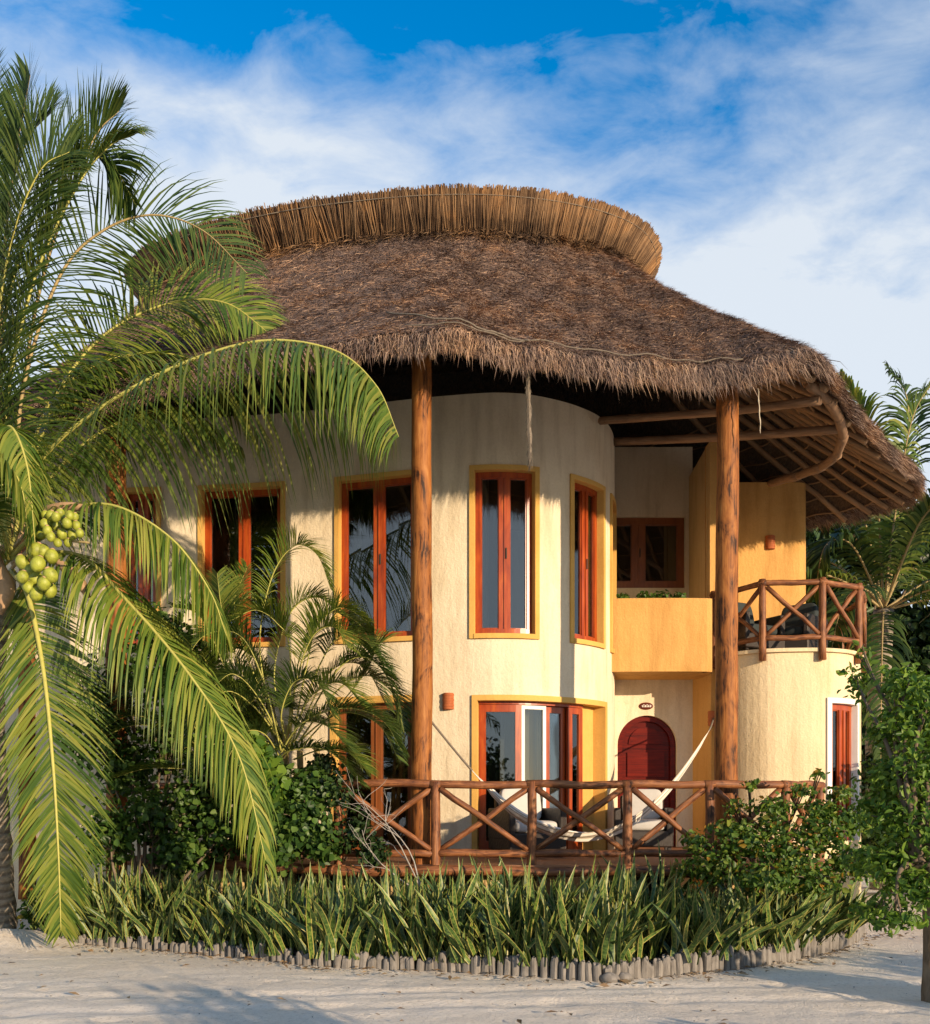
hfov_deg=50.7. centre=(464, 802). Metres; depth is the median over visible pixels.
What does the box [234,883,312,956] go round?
snake plant
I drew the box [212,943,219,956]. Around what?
edging stake
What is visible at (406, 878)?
snake plant
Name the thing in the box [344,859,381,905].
snake plant
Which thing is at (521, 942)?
snake plant
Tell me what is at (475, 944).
snake plant
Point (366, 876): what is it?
snake plant
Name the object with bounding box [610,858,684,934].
snake plant
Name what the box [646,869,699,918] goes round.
snake plant
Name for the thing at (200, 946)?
edging stake
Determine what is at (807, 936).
snake plant
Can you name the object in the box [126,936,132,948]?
edging stake
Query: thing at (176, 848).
leafy shrub
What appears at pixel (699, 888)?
snake plant
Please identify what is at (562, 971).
edging stake
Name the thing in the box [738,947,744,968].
edging stake
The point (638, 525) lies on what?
window
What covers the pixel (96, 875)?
snake plant
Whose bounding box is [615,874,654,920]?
snake plant
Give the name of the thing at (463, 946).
snake plant
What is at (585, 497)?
window
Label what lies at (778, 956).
edging stake
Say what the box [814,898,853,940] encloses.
snake plant
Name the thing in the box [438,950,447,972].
edging stake
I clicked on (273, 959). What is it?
edging stake
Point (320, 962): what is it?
edging stake
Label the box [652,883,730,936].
snake plant
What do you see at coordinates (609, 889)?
snake plant
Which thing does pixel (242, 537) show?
window
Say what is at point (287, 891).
snake plant
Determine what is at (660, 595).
planter sprig
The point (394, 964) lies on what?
edging stake
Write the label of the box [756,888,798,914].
snake plant
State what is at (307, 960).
edging stake
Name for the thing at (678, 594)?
planter sprig
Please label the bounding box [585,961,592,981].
edging stake
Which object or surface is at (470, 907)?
snake plant
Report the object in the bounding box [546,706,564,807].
door leaf
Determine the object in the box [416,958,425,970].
edging stake
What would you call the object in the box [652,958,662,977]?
edging stake
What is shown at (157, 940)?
edging stake
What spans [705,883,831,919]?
snake plant
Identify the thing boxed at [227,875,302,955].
snake plant
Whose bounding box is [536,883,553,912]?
snake plant
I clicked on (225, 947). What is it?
edging stake
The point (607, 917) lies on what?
snake plant
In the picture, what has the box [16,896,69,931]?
weed clump
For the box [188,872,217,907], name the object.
snake plant
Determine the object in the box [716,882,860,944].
snake plant
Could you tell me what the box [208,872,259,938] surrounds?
snake plant
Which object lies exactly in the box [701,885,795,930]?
snake plant
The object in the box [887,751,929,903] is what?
broadleaf tree
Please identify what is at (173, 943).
edging stake
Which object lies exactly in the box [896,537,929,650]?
coconut palm
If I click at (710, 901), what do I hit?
snake plant
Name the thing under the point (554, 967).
edging stake
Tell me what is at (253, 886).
snake plant
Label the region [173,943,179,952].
edging stake
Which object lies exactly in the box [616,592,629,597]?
planter sprig
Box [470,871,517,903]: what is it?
snake plant
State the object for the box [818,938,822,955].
edging stake
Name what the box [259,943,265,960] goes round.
edging stake
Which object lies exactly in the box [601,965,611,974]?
edging stake
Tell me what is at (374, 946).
snake plant
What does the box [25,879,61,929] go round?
snake plant
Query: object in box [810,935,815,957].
edging stake
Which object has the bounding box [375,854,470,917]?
snake plant
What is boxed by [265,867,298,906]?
snake plant
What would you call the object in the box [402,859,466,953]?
snake plant
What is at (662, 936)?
snake plant
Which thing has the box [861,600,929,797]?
broadleaf tree
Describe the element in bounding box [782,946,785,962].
edging stake
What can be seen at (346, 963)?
edging stake
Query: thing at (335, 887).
snake plant
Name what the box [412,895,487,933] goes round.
snake plant
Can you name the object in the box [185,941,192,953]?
edging stake
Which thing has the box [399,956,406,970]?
edging stake
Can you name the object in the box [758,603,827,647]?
wicker armchair
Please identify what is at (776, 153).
sky
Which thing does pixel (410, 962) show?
edging stake
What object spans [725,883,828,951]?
snake plant
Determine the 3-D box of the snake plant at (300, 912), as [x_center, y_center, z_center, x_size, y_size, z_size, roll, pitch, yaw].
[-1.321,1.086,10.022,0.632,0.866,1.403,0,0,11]
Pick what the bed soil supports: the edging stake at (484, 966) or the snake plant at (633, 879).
the snake plant at (633, 879)
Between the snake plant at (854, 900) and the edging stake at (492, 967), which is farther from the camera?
the snake plant at (854, 900)
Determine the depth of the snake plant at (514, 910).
9.48 m
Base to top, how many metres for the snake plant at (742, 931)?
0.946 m
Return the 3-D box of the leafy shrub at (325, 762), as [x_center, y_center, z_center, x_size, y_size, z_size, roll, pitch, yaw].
[-1.581,0.446,11.582,0.914,2.154,2.391,0,0,-23]
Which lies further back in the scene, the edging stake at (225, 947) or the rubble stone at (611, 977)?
the edging stake at (225, 947)
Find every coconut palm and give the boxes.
[0,46,401,947]
[806,360,929,889]
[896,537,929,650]
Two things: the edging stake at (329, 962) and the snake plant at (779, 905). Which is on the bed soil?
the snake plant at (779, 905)
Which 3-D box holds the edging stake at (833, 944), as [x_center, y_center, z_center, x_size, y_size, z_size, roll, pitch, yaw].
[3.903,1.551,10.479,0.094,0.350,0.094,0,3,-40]
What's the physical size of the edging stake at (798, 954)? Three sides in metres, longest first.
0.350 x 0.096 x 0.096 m
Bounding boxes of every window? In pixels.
[128,494,155,643]
[205,489,279,642]
[342,477,411,638]
[475,472,531,633]
[575,483,596,641]
[617,518,683,587]
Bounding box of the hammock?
[432,718,714,841]
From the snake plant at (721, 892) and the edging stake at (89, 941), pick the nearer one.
the snake plant at (721, 892)
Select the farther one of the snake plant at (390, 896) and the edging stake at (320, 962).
the snake plant at (390, 896)
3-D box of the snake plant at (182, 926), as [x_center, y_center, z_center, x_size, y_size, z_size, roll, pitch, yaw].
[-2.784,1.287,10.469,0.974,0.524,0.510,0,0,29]
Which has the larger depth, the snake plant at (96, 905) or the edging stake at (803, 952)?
the snake plant at (96, 905)
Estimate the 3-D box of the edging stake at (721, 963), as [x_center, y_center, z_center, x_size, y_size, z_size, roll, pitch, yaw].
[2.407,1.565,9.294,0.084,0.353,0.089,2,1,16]
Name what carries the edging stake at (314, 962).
on the sand ground
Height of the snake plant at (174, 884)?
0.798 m
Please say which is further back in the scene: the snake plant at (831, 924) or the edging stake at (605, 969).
the snake plant at (831, 924)
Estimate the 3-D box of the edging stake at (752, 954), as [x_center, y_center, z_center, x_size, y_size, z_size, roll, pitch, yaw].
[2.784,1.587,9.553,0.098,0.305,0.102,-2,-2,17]
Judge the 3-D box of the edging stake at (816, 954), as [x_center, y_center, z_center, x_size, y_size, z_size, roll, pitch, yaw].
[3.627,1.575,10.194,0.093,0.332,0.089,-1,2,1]
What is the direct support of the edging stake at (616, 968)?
on the sand ground
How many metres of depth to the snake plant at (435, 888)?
9.51 m
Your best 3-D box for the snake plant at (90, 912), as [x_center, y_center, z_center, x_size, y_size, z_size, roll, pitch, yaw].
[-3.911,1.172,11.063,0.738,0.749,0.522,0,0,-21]
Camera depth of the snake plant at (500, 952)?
9.11 m
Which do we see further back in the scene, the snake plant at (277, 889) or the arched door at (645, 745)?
the arched door at (645, 745)
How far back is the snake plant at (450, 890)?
10.28 m
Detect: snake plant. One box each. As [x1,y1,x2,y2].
[19,875,53,929]
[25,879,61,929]
[26,884,69,932]
[34,894,87,936]
[44,859,136,896]
[67,874,146,942]
[70,876,97,934]
[72,861,144,936]
[72,867,163,924]
[76,873,128,939]
[80,868,97,886]
[83,876,152,933]
[85,873,168,941]
[85,875,111,933]
[88,894,142,942]
[90,852,180,904]
[90,868,174,938]
[97,876,135,933]
[101,868,202,944]
[116,874,171,933]
[118,893,198,941]
[129,865,229,925]
[131,867,185,912]
[140,869,202,903]
[144,890,196,939]
[144,896,185,939]
[148,873,204,892]
[149,867,165,889]
[151,881,199,914]
[153,881,191,941]
[157,874,221,924]
[160,866,221,893]
[166,901,225,947]
[171,858,220,908]
[173,886,221,940]
[175,877,203,899]
[176,895,224,946]
[180,894,262,950]
[182,892,225,940]
[183,879,205,918]
[184,889,210,927]
[185,859,277,917]
[187,873,227,918]
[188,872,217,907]
[199,883,238,902]
[199,884,242,941]
[201,863,260,947]
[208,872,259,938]
[210,860,258,903]
[211,870,269,909]
[212,869,270,945]
[216,877,261,915]
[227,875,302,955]
[227,881,277,922]
[229,870,300,947]
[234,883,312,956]
[244,915,257,948]
[245,859,293,899]
[252,861,378,958]
[253,875,306,909]
[254,880,315,908]
[255,873,315,953]
[260,862,345,954]
[261,882,304,949]
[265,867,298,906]
[268,863,345,906]
[280,876,325,948]
[284,876,371,960]
[291,869,349,925]
[297,873,389,959]
[298,876,335,910]
[300,859,366,908]
[303,876,343,950]
[305,863,384,907]
[312,876,363,909]
[314,873,361,938]
[323,882,393,955]
[333,867,376,908]
[334,873,361,903]
[337,878,384,929]
[337,884,430,931]
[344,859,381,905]
[345,905,385,952]
[346,893,399,956]
[354,879,384,909]
[355,864,430,959]
[359,854,395,892]
[359,867,463,960]
[362,862,427,937]
[371,858,426,940]
[371,862,503,962]
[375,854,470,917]
[388,876,414,898]
[389,852,429,903]
[393,864,407,908]
[394,876,425,950]
[397,888,499,963]
[399,889,435,949]
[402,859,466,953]
[404,869,448,958]
[408,857,474,932]
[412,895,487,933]
[415,861,449,925]
[420,868,530,938]
[420,883,492,957]
[428,871,476,902]
[428,871,524,954]
[432,894,524,954]
[433,889,512,917]
[439,892,484,962]
[441,881,519,965]
[443,854,522,899]
[449,867,538,909]
[449,877,524,902]
[462,882,517,958]
[463,864,539,925]
[464,869,522,942]
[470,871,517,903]
[472,856,535,900]
[472,857,592,960]
[476,855,522,891]
[477,856,591,957]
[480,865,606,957]
[489,892,575,966]
[490,856,549,908]
[497,885,569,934]
[519,883,605,966]
[520,870,601,909]
[521,882,598,959]
[524,880,591,965]
[532,880,597,905]
[534,866,574,903]
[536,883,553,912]
[536,883,585,957]
[538,868,637,919]
[552,861,658,968]
[554,860,617,901]
[555,852,631,906]
[568,854,649,908]
[568,879,643,966]
[570,884,615,959]
[577,856,620,905]
[579,875,618,905]
[580,869,679,908]
[581,897,643,963]
[583,892,648,958]
[584,867,663,961]
[584,879,665,962]
[585,860,682,959]
[585,878,677,908]
[596,866,682,955]
[597,860,674,899]
[601,842,692,918]
[601,867,677,956]
[610,849,679,954]
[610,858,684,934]
[612,885,634,921]
[614,860,715,910]
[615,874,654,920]
[631,889,725,948]
[635,881,719,964]
[642,875,690,941]
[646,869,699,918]
[649,873,708,902]
[649,885,721,948]
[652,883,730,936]
[655,887,739,952]
[656,882,691,898]
[661,885,729,957]
[678,884,734,939]
[678,884,791,959]
[680,872,771,912]
[681,889,751,944]
[688,890,746,959]
[690,865,815,951]
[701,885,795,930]
[703,886,797,919]
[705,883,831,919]
[710,887,761,951]
[711,882,750,940]
[712,871,821,953]
[714,901,777,950]
[716,860,777,952]
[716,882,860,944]
[721,868,798,937]
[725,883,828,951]
[726,864,820,945]
[751,884,798,947]
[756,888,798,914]
[760,906,817,930]
[761,890,834,938]
[770,893,818,950]
[773,907,842,947]
[775,857,837,927]
[784,870,822,937]
[785,887,837,944]
[788,883,867,914]
[799,882,888,938]
[799,896,846,936]
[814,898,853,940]
[821,887,854,930]
[824,892,846,920]
[829,877,874,913]
[830,885,871,937]
[838,885,880,922]
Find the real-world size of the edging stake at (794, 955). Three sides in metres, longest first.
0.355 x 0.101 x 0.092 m
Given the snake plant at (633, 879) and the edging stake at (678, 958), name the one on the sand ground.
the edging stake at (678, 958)
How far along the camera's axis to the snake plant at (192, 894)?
10.72 m
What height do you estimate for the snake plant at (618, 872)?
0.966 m
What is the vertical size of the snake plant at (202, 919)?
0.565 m
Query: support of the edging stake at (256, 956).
on the sand ground
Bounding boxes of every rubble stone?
[600,972,619,982]
[619,972,632,980]
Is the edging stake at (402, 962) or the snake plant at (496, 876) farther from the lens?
the snake plant at (496, 876)
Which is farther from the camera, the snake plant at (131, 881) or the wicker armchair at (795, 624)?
the wicker armchair at (795, 624)
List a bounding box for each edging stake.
[78,934,86,943]
[86,938,92,944]
[95,937,103,945]
[104,937,109,946]
[109,936,115,947]
[118,936,126,947]
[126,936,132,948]
[132,941,136,949]
[137,935,140,949]
[140,936,147,949]
[145,940,152,950]
[154,936,160,950]
[161,942,168,951]
[170,941,175,952]
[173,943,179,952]
[179,942,185,953]
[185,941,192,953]
[192,945,197,954]
[197,940,204,955]
[202,947,209,955]
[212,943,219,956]
[220,941,227,956]
[227,945,234,957]
[235,944,242,957]
[237,950,246,958]
[248,943,254,958]
[251,950,259,959]
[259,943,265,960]
[264,954,270,960]
[271,954,276,961]
[276,948,283,962]
[284,948,292,962]
[289,955,296,964]
[296,951,303,964]
[303,953,311,965]
[313,949,317,965]
[317,950,324,966]
[324,951,332,966]
[333,955,341,968]
[341,955,351,968]
[351,952,359,968]
[359,951,368,968]
[367,956,375,969]
[376,953,383,968]
[383,956,389,969]
[390,951,398,970]
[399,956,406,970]
[406,956,414,970]
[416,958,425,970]
[425,957,433,971]
[433,955,438,970]
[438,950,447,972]
[448,960,455,972]
[455,961,462,972]
[462,952,471,973]
[470,955,480,973]
[481,955,488,973]
[489,955,496,974]
[497,960,503,974]
[503,955,511,975]
[512,954,520,975]
[521,961,528,976]
[529,956,537,976]
[540,957,548,977]
[550,955,559,978]
[559,960,566,979]
[567,958,577,979]
[578,960,584,980]
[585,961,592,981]
[592,962,601,981]
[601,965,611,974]
[612,962,620,975]
[620,959,626,971]
[626,961,634,979]
[632,957,640,978]
[641,956,648,978]
[648,962,653,977]
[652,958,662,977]
[661,954,669,975]
[670,956,676,975]
[674,952,682,975]
[679,949,689,974]
[690,951,697,974]
[697,957,702,973]
[702,950,711,973]
[711,954,718,972]
[715,949,723,971]
[724,953,729,970]
[729,945,734,969]
[734,952,739,969]
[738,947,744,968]
[745,951,750,968]
[749,949,755,967]
[754,950,761,966]
[757,946,766,965]
[766,947,772,965]
[768,942,776,964]
[776,948,781,963]
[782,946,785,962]
[786,942,795,960]
[786,948,791,961]
[796,938,800,959]
[800,938,807,958]
[807,938,810,957]
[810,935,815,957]
[815,941,817,956]
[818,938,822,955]
[823,936,824,954]
[825,933,831,953]
[825,939,828,952]
[828,931,834,952]
[835,933,838,950]
[839,931,844,949]
[839,934,843,950]
[852,933,854,944]
[855,929,858,942]
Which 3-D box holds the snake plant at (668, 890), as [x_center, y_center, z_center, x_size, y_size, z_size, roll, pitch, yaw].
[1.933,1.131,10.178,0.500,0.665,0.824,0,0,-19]
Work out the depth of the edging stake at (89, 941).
10.92 m
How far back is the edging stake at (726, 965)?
9.32 m
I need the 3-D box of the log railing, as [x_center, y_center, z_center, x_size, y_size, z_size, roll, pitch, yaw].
[0.058,0.309,11.545,8.441,1.143,1.428,0,0,6]
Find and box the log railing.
[149,779,825,880]
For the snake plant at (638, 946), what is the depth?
8.89 m
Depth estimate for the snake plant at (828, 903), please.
10.24 m
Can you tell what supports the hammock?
hanging from the villa
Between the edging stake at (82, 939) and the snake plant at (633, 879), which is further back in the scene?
the edging stake at (82, 939)
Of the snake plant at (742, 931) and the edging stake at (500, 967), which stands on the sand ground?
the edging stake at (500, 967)
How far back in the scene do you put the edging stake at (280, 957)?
9.78 m
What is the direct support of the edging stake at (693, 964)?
on the sand ground
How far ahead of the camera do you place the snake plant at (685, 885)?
10.71 m
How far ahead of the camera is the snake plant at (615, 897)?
9.58 m
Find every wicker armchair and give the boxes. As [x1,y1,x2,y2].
[488,788,566,857]
[614,789,673,849]
[738,602,784,650]
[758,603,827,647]
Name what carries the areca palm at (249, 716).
on the bed soil
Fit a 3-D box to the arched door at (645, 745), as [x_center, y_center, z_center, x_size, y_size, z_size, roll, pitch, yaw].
[2.840,-0.283,15.447,0.752,1.966,0.085,0,0,0]
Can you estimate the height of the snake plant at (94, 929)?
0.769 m
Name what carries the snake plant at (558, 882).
on the bed soil
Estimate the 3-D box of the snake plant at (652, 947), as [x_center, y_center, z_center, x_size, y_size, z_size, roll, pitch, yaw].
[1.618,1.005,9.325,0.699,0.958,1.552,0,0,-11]
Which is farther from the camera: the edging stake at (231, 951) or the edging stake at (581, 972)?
the edging stake at (231, 951)
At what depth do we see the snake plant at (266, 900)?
10.14 m
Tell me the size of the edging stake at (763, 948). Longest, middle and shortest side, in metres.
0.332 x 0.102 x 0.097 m
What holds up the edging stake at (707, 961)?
on the sand ground
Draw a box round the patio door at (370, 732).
[339,703,410,849]
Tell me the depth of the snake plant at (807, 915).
10.20 m
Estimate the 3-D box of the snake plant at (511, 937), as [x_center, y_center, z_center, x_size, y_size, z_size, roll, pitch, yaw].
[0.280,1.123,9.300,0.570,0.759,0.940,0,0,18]
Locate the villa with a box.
[0,183,927,911]
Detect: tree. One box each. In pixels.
[806,499,929,876]
[806,515,929,761]
[836,640,929,1002]
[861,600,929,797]
[861,714,929,891]
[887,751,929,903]
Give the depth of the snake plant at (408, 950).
9.49 m
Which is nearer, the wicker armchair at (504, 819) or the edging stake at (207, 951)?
the edging stake at (207, 951)
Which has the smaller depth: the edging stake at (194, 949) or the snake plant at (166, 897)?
the edging stake at (194, 949)
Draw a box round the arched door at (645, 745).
[622,722,669,807]
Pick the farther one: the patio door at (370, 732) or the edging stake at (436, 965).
the patio door at (370, 732)
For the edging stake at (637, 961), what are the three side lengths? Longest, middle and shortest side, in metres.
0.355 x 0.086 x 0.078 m
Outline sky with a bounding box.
[0,0,929,607]
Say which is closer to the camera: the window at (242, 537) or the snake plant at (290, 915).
the snake plant at (290, 915)
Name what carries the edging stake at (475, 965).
on the sand ground
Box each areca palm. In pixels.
[92,639,328,890]
[165,520,411,896]
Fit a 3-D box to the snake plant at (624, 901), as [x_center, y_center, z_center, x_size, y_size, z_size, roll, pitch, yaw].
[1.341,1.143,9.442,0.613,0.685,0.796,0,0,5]
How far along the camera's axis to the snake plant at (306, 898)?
10.07 m
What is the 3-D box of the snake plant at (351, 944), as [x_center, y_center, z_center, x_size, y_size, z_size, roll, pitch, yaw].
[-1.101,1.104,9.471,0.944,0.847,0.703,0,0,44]
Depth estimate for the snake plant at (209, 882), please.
11.20 m
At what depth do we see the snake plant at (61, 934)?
11.22 m
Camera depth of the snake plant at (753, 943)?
9.64 m
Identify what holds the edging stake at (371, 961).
on the sand ground
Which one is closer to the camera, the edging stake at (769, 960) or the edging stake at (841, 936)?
the edging stake at (769, 960)
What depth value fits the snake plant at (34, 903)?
11.23 m
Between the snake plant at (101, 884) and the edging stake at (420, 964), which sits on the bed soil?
the snake plant at (101, 884)
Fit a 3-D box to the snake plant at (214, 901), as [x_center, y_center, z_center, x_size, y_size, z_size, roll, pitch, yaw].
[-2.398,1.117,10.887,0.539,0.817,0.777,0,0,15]
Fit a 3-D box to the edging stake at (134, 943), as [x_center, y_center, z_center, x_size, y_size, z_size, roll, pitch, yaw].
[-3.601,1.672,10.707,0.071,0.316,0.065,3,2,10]
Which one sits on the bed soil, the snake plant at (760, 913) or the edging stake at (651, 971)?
the snake plant at (760, 913)
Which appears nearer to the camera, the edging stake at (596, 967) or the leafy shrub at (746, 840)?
the edging stake at (596, 967)
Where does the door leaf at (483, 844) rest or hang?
in the villa
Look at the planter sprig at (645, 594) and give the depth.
14.48 m
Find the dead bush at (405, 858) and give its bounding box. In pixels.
[336,767,420,890]
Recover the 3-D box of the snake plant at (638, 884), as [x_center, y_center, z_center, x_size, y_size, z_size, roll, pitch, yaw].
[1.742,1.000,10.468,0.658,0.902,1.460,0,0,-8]
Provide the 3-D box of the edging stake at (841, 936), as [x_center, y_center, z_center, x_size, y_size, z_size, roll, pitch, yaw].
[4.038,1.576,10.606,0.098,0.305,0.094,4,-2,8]
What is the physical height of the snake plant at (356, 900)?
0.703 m
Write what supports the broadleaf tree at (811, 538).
on the sand ground
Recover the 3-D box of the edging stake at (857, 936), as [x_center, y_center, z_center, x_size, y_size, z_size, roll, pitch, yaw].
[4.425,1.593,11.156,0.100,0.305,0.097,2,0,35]
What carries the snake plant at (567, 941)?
on the bed soil
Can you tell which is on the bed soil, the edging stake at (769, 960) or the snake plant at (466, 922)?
the snake plant at (466, 922)
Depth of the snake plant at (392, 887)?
10.37 m
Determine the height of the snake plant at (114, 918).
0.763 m
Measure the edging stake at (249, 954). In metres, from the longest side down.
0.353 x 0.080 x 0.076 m
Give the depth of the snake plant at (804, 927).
9.76 m
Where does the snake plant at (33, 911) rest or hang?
on the bed soil
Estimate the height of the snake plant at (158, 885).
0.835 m
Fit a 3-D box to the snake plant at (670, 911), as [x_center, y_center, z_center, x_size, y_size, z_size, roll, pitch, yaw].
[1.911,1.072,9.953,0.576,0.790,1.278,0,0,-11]
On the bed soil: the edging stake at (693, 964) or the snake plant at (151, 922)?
the snake plant at (151, 922)
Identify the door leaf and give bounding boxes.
[479,705,521,849]
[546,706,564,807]
[566,707,582,849]
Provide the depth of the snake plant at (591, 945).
8.93 m
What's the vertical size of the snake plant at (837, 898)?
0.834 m
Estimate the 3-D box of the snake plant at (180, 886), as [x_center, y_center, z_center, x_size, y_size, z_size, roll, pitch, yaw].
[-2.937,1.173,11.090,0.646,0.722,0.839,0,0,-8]
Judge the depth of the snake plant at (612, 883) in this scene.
9.70 m
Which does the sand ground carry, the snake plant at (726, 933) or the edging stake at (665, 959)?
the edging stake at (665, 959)
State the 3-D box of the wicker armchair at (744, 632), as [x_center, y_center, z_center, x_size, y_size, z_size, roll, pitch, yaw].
[4.247,-2.605,14.757,0.790,0.883,0.755,0,0,-28]
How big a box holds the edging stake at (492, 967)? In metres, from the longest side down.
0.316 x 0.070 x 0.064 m
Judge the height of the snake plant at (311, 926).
0.958 m
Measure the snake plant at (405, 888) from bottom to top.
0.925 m
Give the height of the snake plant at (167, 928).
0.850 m
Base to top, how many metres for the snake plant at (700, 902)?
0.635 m
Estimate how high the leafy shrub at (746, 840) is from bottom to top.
1.890 m
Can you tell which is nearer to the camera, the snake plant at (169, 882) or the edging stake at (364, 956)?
the edging stake at (364, 956)
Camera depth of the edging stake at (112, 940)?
10.79 m
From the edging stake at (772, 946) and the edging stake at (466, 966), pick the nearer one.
the edging stake at (466, 966)
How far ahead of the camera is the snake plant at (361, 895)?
10.04 m
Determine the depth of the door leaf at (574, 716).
13.57 m
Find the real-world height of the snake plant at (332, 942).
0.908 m
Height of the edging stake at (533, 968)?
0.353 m
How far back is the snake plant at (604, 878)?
10.09 m
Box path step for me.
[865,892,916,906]
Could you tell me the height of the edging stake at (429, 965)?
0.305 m
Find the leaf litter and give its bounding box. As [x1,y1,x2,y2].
[6,933,916,1023]
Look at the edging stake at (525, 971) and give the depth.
8.97 m
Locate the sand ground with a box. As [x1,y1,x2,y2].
[0,877,929,1023]
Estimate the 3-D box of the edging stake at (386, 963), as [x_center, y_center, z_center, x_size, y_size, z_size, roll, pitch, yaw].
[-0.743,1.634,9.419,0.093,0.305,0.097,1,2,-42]
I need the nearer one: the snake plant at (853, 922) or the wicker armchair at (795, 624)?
the snake plant at (853, 922)
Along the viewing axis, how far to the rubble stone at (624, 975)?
8.74 m
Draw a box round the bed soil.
[68,933,712,966]
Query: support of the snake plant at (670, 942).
on the bed soil
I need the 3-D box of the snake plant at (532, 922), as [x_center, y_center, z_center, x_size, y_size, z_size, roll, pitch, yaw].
[0.744,1.004,9.223,0.720,0.987,1.598,0,0,38]
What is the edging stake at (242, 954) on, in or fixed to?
on the sand ground
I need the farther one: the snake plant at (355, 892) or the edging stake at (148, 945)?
the edging stake at (148, 945)
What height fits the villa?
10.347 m
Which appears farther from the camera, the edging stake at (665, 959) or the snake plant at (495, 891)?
the snake plant at (495, 891)
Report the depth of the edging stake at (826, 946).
10.33 m
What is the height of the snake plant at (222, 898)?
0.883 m
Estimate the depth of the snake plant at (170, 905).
10.93 m
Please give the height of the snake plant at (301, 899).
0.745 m
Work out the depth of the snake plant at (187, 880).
11.87 m
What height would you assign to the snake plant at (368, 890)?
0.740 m
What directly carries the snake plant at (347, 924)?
on the bed soil
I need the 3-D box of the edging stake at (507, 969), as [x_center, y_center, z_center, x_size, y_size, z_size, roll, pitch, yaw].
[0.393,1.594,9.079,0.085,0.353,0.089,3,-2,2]
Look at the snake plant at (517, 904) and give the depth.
9.48 m
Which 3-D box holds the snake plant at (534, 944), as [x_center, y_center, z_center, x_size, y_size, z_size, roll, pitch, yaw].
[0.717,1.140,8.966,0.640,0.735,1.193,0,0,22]
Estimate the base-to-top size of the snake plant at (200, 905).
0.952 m
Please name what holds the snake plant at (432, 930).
on the bed soil
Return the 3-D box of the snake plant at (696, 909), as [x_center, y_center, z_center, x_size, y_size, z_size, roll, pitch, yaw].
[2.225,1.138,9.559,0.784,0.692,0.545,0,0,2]
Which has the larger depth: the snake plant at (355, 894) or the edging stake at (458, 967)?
the snake plant at (355, 894)
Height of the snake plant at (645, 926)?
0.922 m
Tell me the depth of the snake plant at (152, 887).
10.90 m
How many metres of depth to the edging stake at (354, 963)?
9.45 m
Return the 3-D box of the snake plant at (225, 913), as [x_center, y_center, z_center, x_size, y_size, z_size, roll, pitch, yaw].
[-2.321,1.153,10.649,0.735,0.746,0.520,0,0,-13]
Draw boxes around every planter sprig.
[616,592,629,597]
[636,591,656,597]
[650,589,671,597]
[671,592,686,597]
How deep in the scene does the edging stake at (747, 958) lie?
9.47 m
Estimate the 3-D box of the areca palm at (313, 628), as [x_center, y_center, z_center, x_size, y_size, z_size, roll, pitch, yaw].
[-1.960,-0.846,11.467,2.970,4.710,2.024,0,0,0]
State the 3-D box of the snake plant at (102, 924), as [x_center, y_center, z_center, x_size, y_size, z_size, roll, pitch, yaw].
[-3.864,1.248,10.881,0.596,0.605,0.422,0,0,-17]
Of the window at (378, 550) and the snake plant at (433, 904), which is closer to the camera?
the snake plant at (433, 904)
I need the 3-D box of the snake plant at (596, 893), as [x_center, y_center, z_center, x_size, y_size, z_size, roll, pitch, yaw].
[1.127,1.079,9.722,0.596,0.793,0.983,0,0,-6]
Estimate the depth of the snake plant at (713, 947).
9.28 m
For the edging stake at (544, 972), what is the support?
on the sand ground
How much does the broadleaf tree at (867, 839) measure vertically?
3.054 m
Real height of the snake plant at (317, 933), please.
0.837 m
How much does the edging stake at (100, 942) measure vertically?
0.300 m
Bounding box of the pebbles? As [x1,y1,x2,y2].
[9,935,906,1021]
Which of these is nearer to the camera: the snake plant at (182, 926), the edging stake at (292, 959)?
the edging stake at (292, 959)
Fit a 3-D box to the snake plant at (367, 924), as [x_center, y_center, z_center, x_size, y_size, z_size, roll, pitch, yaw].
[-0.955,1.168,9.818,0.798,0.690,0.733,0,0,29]
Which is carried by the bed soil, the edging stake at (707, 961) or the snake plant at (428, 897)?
the snake plant at (428, 897)
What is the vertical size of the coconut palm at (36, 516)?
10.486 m
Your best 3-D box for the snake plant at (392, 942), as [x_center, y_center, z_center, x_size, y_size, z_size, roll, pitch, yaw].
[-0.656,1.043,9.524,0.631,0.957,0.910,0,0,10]
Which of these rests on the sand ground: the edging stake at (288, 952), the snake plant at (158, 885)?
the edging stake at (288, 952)
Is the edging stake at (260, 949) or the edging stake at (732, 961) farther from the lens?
the edging stake at (260, 949)
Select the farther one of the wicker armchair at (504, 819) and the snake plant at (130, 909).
the wicker armchair at (504, 819)
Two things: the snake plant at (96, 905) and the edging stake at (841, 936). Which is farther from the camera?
the snake plant at (96, 905)
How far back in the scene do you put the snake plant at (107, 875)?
11.64 m
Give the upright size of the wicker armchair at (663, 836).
0.883 m
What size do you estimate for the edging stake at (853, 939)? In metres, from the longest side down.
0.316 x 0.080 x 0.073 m
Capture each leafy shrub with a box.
[50,601,274,895]
[240,731,291,891]
[242,750,344,890]
[305,751,391,885]
[671,768,876,903]
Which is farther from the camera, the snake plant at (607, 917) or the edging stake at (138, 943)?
the edging stake at (138, 943)
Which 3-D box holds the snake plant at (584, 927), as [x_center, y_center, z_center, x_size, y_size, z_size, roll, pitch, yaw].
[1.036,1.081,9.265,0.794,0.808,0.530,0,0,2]
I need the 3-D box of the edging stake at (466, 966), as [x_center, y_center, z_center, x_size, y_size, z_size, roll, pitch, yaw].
[0.024,1.569,9.215,0.090,0.355,0.099,-1,3,15]
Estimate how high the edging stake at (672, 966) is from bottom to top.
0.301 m
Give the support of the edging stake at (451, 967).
on the sand ground
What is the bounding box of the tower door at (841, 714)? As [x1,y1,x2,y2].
[832,704,850,839]

